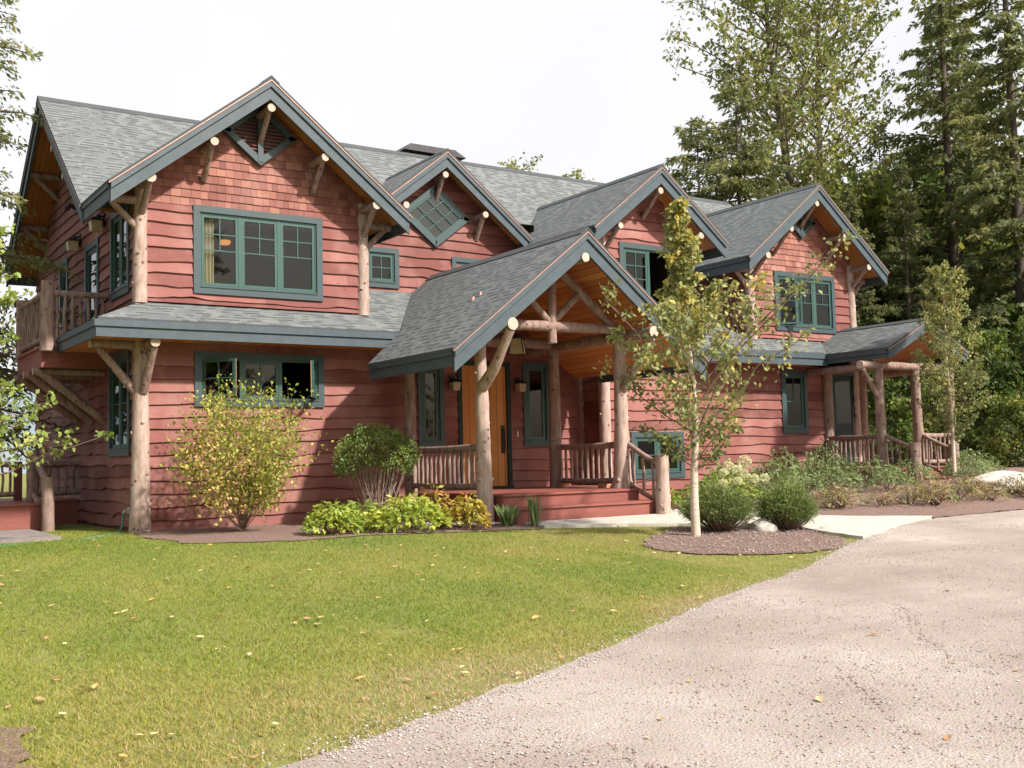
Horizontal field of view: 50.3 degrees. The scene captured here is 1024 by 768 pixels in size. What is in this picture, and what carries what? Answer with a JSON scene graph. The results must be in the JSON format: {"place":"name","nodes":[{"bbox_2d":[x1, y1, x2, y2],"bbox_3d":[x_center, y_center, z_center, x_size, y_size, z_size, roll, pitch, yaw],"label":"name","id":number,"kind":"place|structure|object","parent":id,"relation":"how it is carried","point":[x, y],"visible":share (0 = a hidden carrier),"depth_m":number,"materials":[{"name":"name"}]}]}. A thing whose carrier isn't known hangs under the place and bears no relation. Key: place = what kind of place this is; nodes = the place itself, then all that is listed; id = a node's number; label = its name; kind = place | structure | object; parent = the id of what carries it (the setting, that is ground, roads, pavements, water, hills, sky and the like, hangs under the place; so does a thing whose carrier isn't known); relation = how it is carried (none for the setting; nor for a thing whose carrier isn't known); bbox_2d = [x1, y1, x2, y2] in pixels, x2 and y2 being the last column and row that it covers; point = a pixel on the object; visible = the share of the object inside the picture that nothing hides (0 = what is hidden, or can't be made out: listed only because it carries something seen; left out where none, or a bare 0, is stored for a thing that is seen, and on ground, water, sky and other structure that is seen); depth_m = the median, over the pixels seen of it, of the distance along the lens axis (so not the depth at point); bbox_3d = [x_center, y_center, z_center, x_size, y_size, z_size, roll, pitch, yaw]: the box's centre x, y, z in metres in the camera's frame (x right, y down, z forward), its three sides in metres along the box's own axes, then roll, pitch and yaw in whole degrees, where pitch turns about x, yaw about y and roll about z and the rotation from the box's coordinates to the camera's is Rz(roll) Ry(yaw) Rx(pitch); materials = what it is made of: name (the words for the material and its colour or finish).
{"place":"outdoors","nodes":[
{"label":"outdoors","id":0,"kind":"place"},
{"bbox_2d":[0,381,35,473],"bbox_3d":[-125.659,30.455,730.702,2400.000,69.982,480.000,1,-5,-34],"label":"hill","id":1,"kind":"structure","parent":0,"point":[32,431],"depth_m":475.59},
{"bbox_2d":[493,503,521,525],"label":"ornamental grass","id":2,"kind":"object","parent":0,"point":[506,516],"depth_m":15.29,"materials":[{"name":"plant"}]},
{"bbox_2d":[0,459,1022,767],"bbox_3d":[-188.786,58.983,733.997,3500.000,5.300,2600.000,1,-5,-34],"label":"ground","id":3,"kind":"structure","parent":0,"point":[478,681],"depth_m":8.12,"materials":[{"name":"plant"}]},
{"bbox_2d":[0,270,34,441],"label":"slim tree","id":4,"kind":"object","parent":3,"relation":"on","point":[3,328],"visible":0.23,"depth_m":23.81,"materials":[{"name":"green plant"}]},
{"bbox_2d":[0,727,38,767],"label":"mulch bed","id":5,"kind":"object","parent":3,"relation":"on","point":[14,761],"visible":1,"depth_m":5.07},
{"bbox_2d":[0,529,60,543],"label":"stone slab","id":6,"kind":"structure","parent":3,"relation":"on","point":[19,536],"depth_m":14.76,"materials":[{"name":"stone"}]},
{"bbox_2d":[0,0,83,484],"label":"spruce tree","id":7,"kind":"object","parent":3,"relation":"on","point":[38,262],"visible":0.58,"depth_m":19.73,"materials":[{"name":"green plant"}]},
{"bbox_2d":[0,223,113,476],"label":"maple tree","id":8,"kind":"object","parent":3,"relation":"on","point":[5,418],"visible":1,"depth_m":13.52,"materials":[{"name":"plant"}]},
{"bbox_2d":[0,513,123,545],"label":"garden hose","id":9,"kind":"object","parent":3,"relation":"on","point":[105,534],"visible":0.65,"depth_m":15.91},
{"bbox_2d":[134,517,541,542],"bbox_3d":[-2.603,2.060,15.405,4.849,0.060,4.144,1,-5,-34],"label":"mulch bed","id":10,"kind":"object","parent":3,"relation":"on","point":[267,532],"visible":0.56,"depth_m":14.80,"materials":[{"name":"soil"}]},
{"bbox_2d":[145,372,338,530],"bbox_3d":[-3.803,0.942,15.430,2.556,2.304,2.620,1,-5,-34],"label":"shrub","id":11,"kind":"object","parent":10,"relation":"on","point":[228,479],"visible":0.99,"depth_m":15.13,"materials":[{"name":"plant"}]},
{"bbox_2d":[297,499,366,534],"bbox_3d":[-2.380,1.775,14.520,0.881,0.537,0.942,-2,-4,1],"label":"leafy plant","id":12,"kind":"object","parent":10,"relation":"on","point":[329,516],"visible":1,"depth_m":14.38,"materials":[{"name":"plant"}]},
{"bbox_2d":[329,498,396,531],"bbox_3d":[-2.120,1.807,15.076,1.003,0.441,1.018,1,-5,-34],"label":"leafy plant","id":13,"kind":"object","parent":10,"relation":"on","point":[354,506],"visible":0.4,"depth_m":14.99,"materials":[{"name":"plant"}]},
{"bbox_2d":[331,422,422,511],"bbox_3d":[-2.061,1.343,16.371,1.397,1.547,1.346,1,-5,-34],"label":"clipped shrub","id":14,"kind":"object","parent":10,"relation":"on","point":[396,439],"visible":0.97,"depth_m":16.20,"materials":[{"name":"plant"}]},
{"bbox_2d":[356,491,453,532],"bbox_3d":[-1.443,1.740,14.819,1.299,0.570,1.339,1,-5,-34],"label":"leafy plant","id":15,"kind":"object","parent":10,"relation":"on","point":[426,509],"visible":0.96,"depth_m":14.60,"materials":[{"name":"plant"}]},
{"bbox_2d":[405,483,453,522],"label":"leafy plant","id":16,"kind":"object","parent":10,"relation":"on","point":[437,498],"visible":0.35,"depth_m":15.98,"materials":[{"name":"plant"}]},
{"bbox_2d":[439,491,492,528],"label":"leafy plant","id":17,"kind":"object","parent":10,"relation":"on","point":[470,509],"visible":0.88,"depth_m":14.89,"materials":[{"name":"plant"}]},
{"bbox_2d":[526,494,541,526],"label":"ornamental grass","id":18,"kind":"object","parent":10,"relation":"on","point":[533,509],"depth_m":15.27,"materials":[{"name":"plant"}]},
{"bbox_2d":[0,75,968,532],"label":"house","id":19,"kind":"structure","parent":3,"relation":"on","point":[444,307],"depth_m":18.19,"materials":[{"name":"wood"}]},
{"bbox_2d":[59,257,68,328],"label":"window","id":20,"kind":"structure","parent":19,"relation":"in","point":[63,282],"depth_m":20.48,"materials":[{"name":"teal wood"}]},
{"bbox_2d":[84,237,100,322],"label":"window","id":21,"kind":"structure","parent":19,"relation":"in","point":[92,248],"depth_m":18.78,"materials":[{"name":"teal wood"}]},
{"bbox_2d":[109,204,130,301],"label":"window","id":22,"kind":"structure","parent":19,"relation":"in","point":[120,265],"depth_m":17.07,"materials":[{"name":"teal wood"}]},
{"bbox_2d":[108,349,131,456],"bbox_3d":[-6.055,0.309,16.910,0.135,1.610,1.230,1,-5,-34],"label":"window","id":23,"kind":"structure","parent":19,"relation":"in","point":[121,357],"depth_m":16.92,"materials":[{"name":"teal wood"}]},
{"bbox_2d":[193,204,322,301],"bbox_3d":[-3.990,-2.038,17.222,2.118,1.363,0.135,1,-5,-34],"label":"window","id":24,"kind":"structure","parent":19,"relation":"in","point":[200,212],"depth_m":17.16,"materials":[{"name":"teal wood"}]},
{"bbox_2d":[194,351,324,406],"bbox_3d":[-3.811,-0.074,16.899,2.110,0.840,0.588,1,-5,-34],"label":"window","id":25,"kind":"structure","parent":19,"relation":"in","point":[201,358],"depth_m":17.01,"materials":[{"name":"teal wood"}]},
{"bbox_2d":[369,247,399,288],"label":"window","id":26,"kind":"structure","parent":19,"relation":"in","point":[394,281],"depth_m":19.84,"materials":[{"name":"teal wood"}]},
{"bbox_2d":[417,368,445,446],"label":"window","id":27,"kind":"structure","parent":19,"relation":"in","point":[439,395],"depth_m":18.77,"materials":[{"name":"teal wood"}]},
{"bbox_2d":[406,184,469,247],"bbox_3d":[-1.447,-3.154,20.470,1.520,1.200,0.075,1,-5,-34],"label":"window","id":28,"kind":"structure","parent":19,"relation":"in","point":[435,221],"depth_m":20.47,"materials":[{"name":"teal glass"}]},
{"bbox_2d":[451,257,480,268],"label":"window","id":29,"kind":"structure","parent":19,"relation":"in","point":[455,261],"depth_m":20.74,"materials":[{"name":"teal wood"}]},
{"bbox_2d":[457,361,513,488],"bbox_3d":[-0.477,0.722,19.317,1.100,2.260,0.120,1,-5,-34],"label":"front door","id":30,"kind":"structure","parent":19,"relation":"in","point":[499,392],"depth_m":19.44,"materials":[{"name":"brown wood"}]},
{"bbox_2d":[522,361,548,446],"bbox_3d":[0.433,0.371,20.001,0.600,1.550,0.135,1,-5,-34],"label":"window","id":31,"kind":"structure","parent":19,"relation":"in","point":[529,441],"depth_m":19.97,"materials":[{"name":"teal wood"}]},
{"bbox_2d":[618,241,679,315],"bbox_3d":[2.720,-1.997,20.665,1.450,1.350,0.569,1,-5,-34],"label":"window","id":32,"kind":"structure","parent":19,"relation":"in","point":[624,247],"depth_m":20.77,"materials":[{"name":"teal wood"}]},
{"bbox_2d":[630,432,685,478],"bbox_3d":[2.744,1.346,20.655,1.320,0.880,0.135,1,-5,-34],"label":"window","id":33,"kind":"structure","parent":19,"relation":"in","point":[635,436],"depth_m":20.61,"materials":[{"name":"teal wood"}]},
{"bbox_2d":[780,370,809,432],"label":"window","id":34,"kind":"structure","parent":19,"relation":"in","point":[801,375],"depth_m":23.89,"materials":[{"name":"teal wood"}]},
{"bbox_2d":[773,271,836,333],"bbox_3d":[6.573,-1.805,24.197,1.957,1.299,0.363,1,-5,-34],"label":"window","id":35,"kind":"structure","parent":19,"relation":"in","point":[797,326],"depth_m":24.37,"materials":[{"name":"teal wood"}]},
{"bbox_2d":[832,372,856,467],"bbox_3d":[7.514,0.862,24.725,0.860,2.270,0.080,1,-5,-34],"label":"side door","id":36,"kind":"structure","parent":19,"relation":"in","point":[842,383],"depth_m":24.75,"materials":[{"name":"teal glass"}]},
{"bbox_2d":[497,152,543,171],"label":"leafy tree","id":37,"kind":"object","parent":3,"relation":"on","point":[512,164],"visible":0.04,"depth_m":57.28,"materials":[{"name":"green plant"}]},
{"bbox_2d":[413,509,679,527],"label":"pebbles","id":38,"kind":"object","parent":3,"relation":"on","point":[454,524],"visible":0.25,"depth_m":15.50,"materials":[{"name":"stone"}]},
{"bbox_2d":[562,168,593,180],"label":"leafy tree","id":39,"kind":"object","parent":3,"relation":"on","point":[576,175],"visible":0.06,"depth_m":58.94,"materials":[{"name":"green plant"}]},
{"bbox_2d":[277,509,1023,767],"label":"driveway surface","id":40,"kind":"object","parent":3,"relation":"on","point":[829,588],"visible":1,"depth_m":6.33,"materials":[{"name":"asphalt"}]},
{"bbox_2d":[815,696,822,700],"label":"fallen leaf","id":41,"kind":"object","parent":40,"relation":"on","point":[819,698],"visible":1,"depth_m":5.96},
{"bbox_2d":[943,734,951,739],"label":"fallen leaf","id":42,"kind":"object","parent":40,"relation":"on","point":[948,736],"visible":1,"depth_m":5.26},
{"bbox_2d":[663,115,754,200],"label":"spruce tree","id":43,"kind":"object","parent":3,"relation":"on","point":[687,160],"visible":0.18,"depth_m":42.85,"materials":[{"name":"green plant"}]},
{"bbox_2d":[678,62,802,205],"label":"spruce tree","id":44,"kind":"object","parent":3,"relation":"on","point":[741,165],"visible":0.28,"depth_m":43.15,"materials":[{"name":"green plant"}]},
{"bbox_2d":[642,526,844,553],"bbox_3d":[2.956,1.948,13.740,2.406,0.139,3.324,-3,-4,17],"label":"mulch bed","id":45,"kind":"object","parent":3,"relation":"on","point":[699,540],"visible":0.78,"depth_m":13.43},
{"bbox_2d":[673,478,761,531],"bbox_3d":[2.771,1.626,14.700,1.229,0.750,1.202,1,-5,-34],"label":"mugo pine","id":46,"kind":"object","parent":45,"relation":"on","point":[720,509],"visible":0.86,"depth_m":14.48,"materials":[{"name":"plant"}]},
{"bbox_2d":[592,196,859,535],"bbox_3d":[2.710,-0.213,14.309,3.067,4.448,2.762,-1,-4,-8],"label":"birch tree","id":47,"kind":"object","parent":45,"relation":"on","point":[679,328],"visible":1,"depth_m":14.04,"materials":[{"name":"green plant"}]},
{"bbox_2d":[750,518,778,531],"bbox_3d":[3.403,1.921,14.713,0.398,0.213,0.311,-1,-4,-11],"label":"rock","id":48,"kind":"object","parent":45,"relation":"on","point":[762,525],"visible":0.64,"depth_m":14.61,"materials":[{"name":"stone"}]},
{"bbox_2d":[753,478,822,530],"bbox_3d":[3.722,1.643,14.905,0.988,0.757,0.978,1,-5,-34],"label":"mugo pine","id":49,"kind":"object","parent":45,"relation":"on","point":[786,508],"visible":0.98,"depth_m":14.72,"materials":[{"name":"plant"}]},
{"bbox_2d":[661,0,928,223],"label":"poplar tree","id":50,"kind":"object","parent":3,"relation":"on","point":[787,113],"visible":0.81,"depth_m":45.64,"materials":[{"name":"green plant"}]},
{"bbox_2d":[758,169,875,449],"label":"spruce tree","id":51,"kind":"object","parent":3,"relation":"on","point":[780,189],"depth_m":45.86,"materials":[{"name":"green plant"}]},
{"bbox_2d":[819,526,833,528],"bbox_3d":[4.236,1.979,14.771,0.314,0.097,0.251,1,-5,-34],"label":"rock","id":52,"kind":"object","parent":3,"relation":"on","point":[824,527],"visible":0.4,"depth_m":14.73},
{"bbox_2d":[643,467,1023,552],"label":"mulch","id":53,"kind":"object","parent":3,"relation":"on","point":[752,550],"visible":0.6,"depth_m":13.44,"materials":[{"name":"wood"}]},
{"bbox_2d":[672,467,1023,516],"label":"mulch bed","id":54,"kind":"object","parent":3,"relation":"on","point":[968,506],"visible":0.17,"depth_m":18.37,"materials":[{"name":"soil"}]},
{"bbox_2d":[669,485,685,507],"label":"leafy plant","id":55,"kind":"object","parent":54,"relation":"on","point":[678,497],"visible":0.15,"depth_m":18.34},
{"bbox_2d":[673,482,702,504],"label":"leafy plant","id":56,"kind":"object","parent":54,"relation":"on","point":[685,491],"visible":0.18,"depth_m":18.90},
{"bbox_2d":[686,455,769,500],"bbox_3d":[3.693,1.707,19.147,1.509,0.914,1.423,1,-5,-34],"label":"hydrangea","id":57,"kind":"object","parent":54,"relation":"on","point":[724,472],"visible":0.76,"depth_m":18.83,"materials":[{"name":"white plant"}]},
{"bbox_2d":[699,463,759,496],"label":"leafy plant","id":58,"kind":"object","parent":54,"relation":"on","point":[711,471],"visible":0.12,"depth_m":20.23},
{"bbox_2d":[704,458,771,493],"bbox_3d":[4.316,1.823,20.975,1.464,0.823,1.344,2,-5,-41],"label":"leafy plant","id":59,"kind":"object","parent":54,"relation":"on","point":[753,472],"visible":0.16,"depth_m":20.90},
{"bbox_2d":[748,457,799,492],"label":"leafy plant","id":60,"kind":"object","parent":54,"relation":"on","point":[778,473],"visible":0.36,"depth_m":21.12,"materials":[{"name":"plant"}]},
{"bbox_2d":[751,476,796,501],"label":"leafy plant","id":61,"kind":"object","parent":54,"relation":"on","point":[771,487],"visible":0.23,"depth_m":19.29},
{"bbox_2d":[753,446,809,485],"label":"leafy plant","id":62,"kind":"object","parent":54,"relation":"on","point":[793,463],"visible":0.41,"depth_m":21.84,"materials":[{"name":"plant"}]},
{"bbox_2d":[767,466,830,497],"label":"leafy plant","id":63,"kind":"object","parent":54,"relation":"on","point":[816,480],"visible":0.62,"depth_m":19.97,"materials":[{"name":"plant"}]},
{"bbox_2d":[788,451,849,487],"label":"leafy plant","id":64,"kind":"object","parent":54,"relation":"on","point":[805,466],"visible":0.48,"depth_m":21.81,"materials":[{"name":"plant"}]},
{"bbox_2d":[807,438,857,483],"bbox_3d":[6.537,1.598,22.392,1.100,0.997,1.198,-3,-4,19],"label":"leafy plant","id":65,"kind":"object","parent":54,"relation":"on","point":[836,459],"visible":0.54,"depth_m":22.33,"materials":[{"name":"plant"}]},
{"bbox_2d":[812,486,853,508],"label":"leafy plant","id":66,"kind":"object","parent":54,"relation":"on","point":[831,506],"visible":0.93,"depth_m":18.13,"materials":[{"name":"plant"}]},
{"bbox_2d":[802,463,867,493],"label":"leafy plant","id":67,"kind":"object","parent":54,"relation":"on","point":[852,481],"visible":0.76,"depth_m":20.44,"materials":[{"name":"plant"}]},
{"bbox_2d":[812,483,869,507],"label":"leafy plant","id":68,"kind":"object","parent":54,"relation":"on","point":[852,495],"visible":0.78,"depth_m":18.30,"materials":[{"name":"plant"}]},
{"bbox_2d":[839,455,906,485],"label":"leafy plant","id":69,"kind":"object","parent":54,"relation":"on","point":[867,470],"visible":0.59,"depth_m":21.38,"materials":[{"name":"plant"}]},
{"bbox_2d":[864,489,899,505],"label":"leafy plant","id":70,"kind":"object","parent":54,"relation":"on","point":[882,503],"visible":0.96,"depth_m":18.38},
{"bbox_2d":[864,465,917,490],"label":"leafy plant","id":71,"kind":"object","parent":54,"relation":"on","point":[884,481],"visible":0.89,"depth_m":20.29,"materials":[{"name":"plant"}]},
{"bbox_2d":[879,481,933,503],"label":"leafy plant","id":72,"kind":"object","parent":54,"relation":"on","point":[906,499],"visible":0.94,"depth_m":18.50,"materials":[{"name":"plant"}]},
{"bbox_2d":[881,458,940,482],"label":"leafy plant","id":73,"kind":"object","parent":54,"relation":"on","point":[921,467],"visible":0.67,"depth_m":21.28,"materials":[{"name":"plant"}]},
{"bbox_2d":[907,475,948,496],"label":"leafy plant","id":74,"kind":"object","parent":54,"relation":"on","point":[923,479],"visible":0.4,"depth_m":19.14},
{"bbox_2d":[908,477,960,505],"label":"leafy plant","id":75,"kind":"object","parent":54,"relation":"on","point":[933,494],"visible":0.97,"depth_m":18.34,"materials":[{"name":"plant"}]},
{"bbox_2d":[909,260,995,479],"bbox_3d":[8.697,-0.265,21.686,1.618,4.484,1.697,1,-5,-34],"label":"birch tree","id":76,"kind":"object","parent":54,"relation":"on","point":[942,275],"visible":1,"depth_m":21.62,"materials":[{"name":"green plant"}]},
{"bbox_2d":[933,473,984,500],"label":"leafy plant","id":77,"kind":"object","parent":54,"relation":"on","point":[971,486],"visible":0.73,"depth_m":18.85,"materials":[{"name":"plant"}]},
{"bbox_2d":[940,449,996,476],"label":"leafy plant","id":78,"kind":"object","parent":54,"relation":"on","point":[948,466],"visible":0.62,"depth_m":21.84,"materials":[{"name":"plant"}]},
{"bbox_2d":[949,461,990,480],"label":"leafy plant","id":79,"kind":"object","parent":54,"relation":"on","point":[973,472],"visible":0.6,"depth_m":20.87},
{"bbox_2d":[952,471,989,493],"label":"leafy plant","id":80,"kind":"object","parent":54,"relation":"on","point":[978,480],"visible":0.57,"depth_m":19.66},
{"bbox_2d":[945,448,1008,475],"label":"leafy plant","id":81,"kind":"object","parent":54,"relation":"on","point":[1000,467],"visible":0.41,"depth_m":22.94,"materials":[{"name":"plant"}]},
{"bbox_2d":[967,484,1009,500],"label":"leafy plant","id":82,"kind":"object","parent":54,"relation":"on","point":[990,494],"visible":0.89,"depth_m":18.95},
{"bbox_2d":[966,470,1023,489],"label":"boulder","id":83,"kind":"object","parent":54,"relation":"on","point":[991,478],"visible":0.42,"depth_m":19.94,"materials":[{"name":"stone"}]},
{"bbox_2d":[989,471,1023,494],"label":"leafy plant","id":84,"kind":"object","parent":54,"relation":"on","point":[1012,489],"visible":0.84,"depth_m":19.70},
{"bbox_2d":[1007,479,1023,496],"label":"leafy plant","id":85,"kind":"object","parent":54,"relation":"on","point":[1021,486],"visible":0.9,"depth_m":19.52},
{"bbox_2d":[838,187,906,457],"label":"spruce tree","id":86,"kind":"object","parent":3,"relation":"on","point":[870,309],"visible":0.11,"depth_m":43.83,"materials":[{"name":"green plant"}]},
{"bbox_2d":[797,154,989,401],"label":"leafy tree","id":87,"kind":"object","parent":3,"relation":"on","point":[848,178],"depth_m":52.95,"materials":[{"name":"green plant"}]},
{"bbox_2d":[823,176,978,411],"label":"leafy tree","id":88,"kind":"object","parent":3,"relation":"on","point":[875,204],"visible":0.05,"depth_m":47.07,"materials":[{"name":"green plant"}]},
{"bbox_2d":[850,124,975,463],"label":"spruce tree","id":89,"kind":"object","parent":3,"relation":"on","point":[884,163],"visible":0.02,"depth_m":49.13,"materials":[{"name":"green plant"}]},
{"bbox_2d":[859,359,976,465],"bbox_3d":[13.180,0.551,37.627,4.675,5.304,4.777,1,-5,-34],"label":"leafy tree","id":90,"kind":"object","parent":3,"relation":"on","point":[897,402],"visible":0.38,"depth_m":36.83,"materials":[{"name":"green plant"}]},
{"bbox_2d":[868,163,986,451],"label":"spruce tree","id":91,"kind":"object","parent":3,"relation":"on","point":[906,259],"visible":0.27,"depth_m":44.18,"materials":[{"name":"green plant"}]},
{"bbox_2d":[841,137,1023,458],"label":"leafy tree","id":92,"kind":"object","parent":3,"relation":"on","point":[923,180],"visible":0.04,"depth_m":53.54,"materials":[{"name":"green plant"}]},
{"bbox_2d":[870,448,1021,461],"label":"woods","id":93,"kind":"object","parent":3,"relation":"on","point":[975,452],"visible":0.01,"depth_m":56.00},
{"bbox_2d":[873,0,1021,461],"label":"pine tree","id":94,"kind":"object","parent":3,"relation":"on","point":[944,102],"visible":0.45,"depth_m":47.93,"materials":[{"name":"green plant"}]},
{"bbox_2d":[921,0,1007,453],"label":"pine tree","id":95,"kind":"object","parent":3,"relation":"on","point":[966,243],"visible":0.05,"depth_m":56.86,"materials":[{"name":"green plant"}]},
{"bbox_2d":[912,322,1023,462],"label":"leafy tree","id":96,"kind":"object","parent":3,"relation":"on","point":[1005,369],"visible":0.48,"depth_m":37.58,"materials":[{"name":"green plant"}]},
{"bbox_2d":[932,0,1023,351],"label":"pine tree","id":97,"kind":"object","parent":3,"relation":"on","point":[995,190],"visible":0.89,"depth_m":43.59,"materials":[{"name":"green plant"}]},
{"bbox_2d":[962,301,1023,430],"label":"leafy tree","id":98,"kind":"object","parent":3,"relation":"on","point":[1014,317],"visible":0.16,"depth_m":41.58,"materials":[{"name":"green plant"}]},
{"bbox_2d":[974,390,1023,466],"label":"leafy tree","id":99,"kind":"object","parent":3,"relation":"on","point":[1011,406],"visible":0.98,"depth_m":32.72,"materials":[{"name":"green plant"}]},
{"bbox_2d":[997,320,1023,432],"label":"leafy tree","id":100,"kind":"object","parent":3,"relation":"on","point":[1019,336],"visible":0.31,"depth_m":38.55,"materials":[{"name":"green plant"}]},
{"bbox_2d":[0,0,1023,382],"label":"sky","id":101,"kind":"structure","parent":0,"point":[588,86],"materials":[{"name":"white"}]},
{"bbox_2d":[243,511,1023,767],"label":"gravel","id":102,"kind":"structure","parent":0,"point":[494,761],"depth_m":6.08,"materials":[{"name":"gravel"}]},
{"bbox_2d":[302,513,1023,767],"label":"driveway","id":103,"kind":"structure","parent":0,"point":[860,692],"depth_m":6.18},
{"bbox_2d":[525,511,931,539],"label":"stone path","id":104,"kind":"structure","parent":0,"point":[856,527],"depth_m":15.51,"materials":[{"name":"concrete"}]},
{"bbox_2d":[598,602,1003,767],"bbox_3d":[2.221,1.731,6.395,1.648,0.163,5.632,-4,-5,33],"label":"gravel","id":105,"kind":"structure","parent":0,"point":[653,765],"depth_m":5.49,"materials":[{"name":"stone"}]}
]}

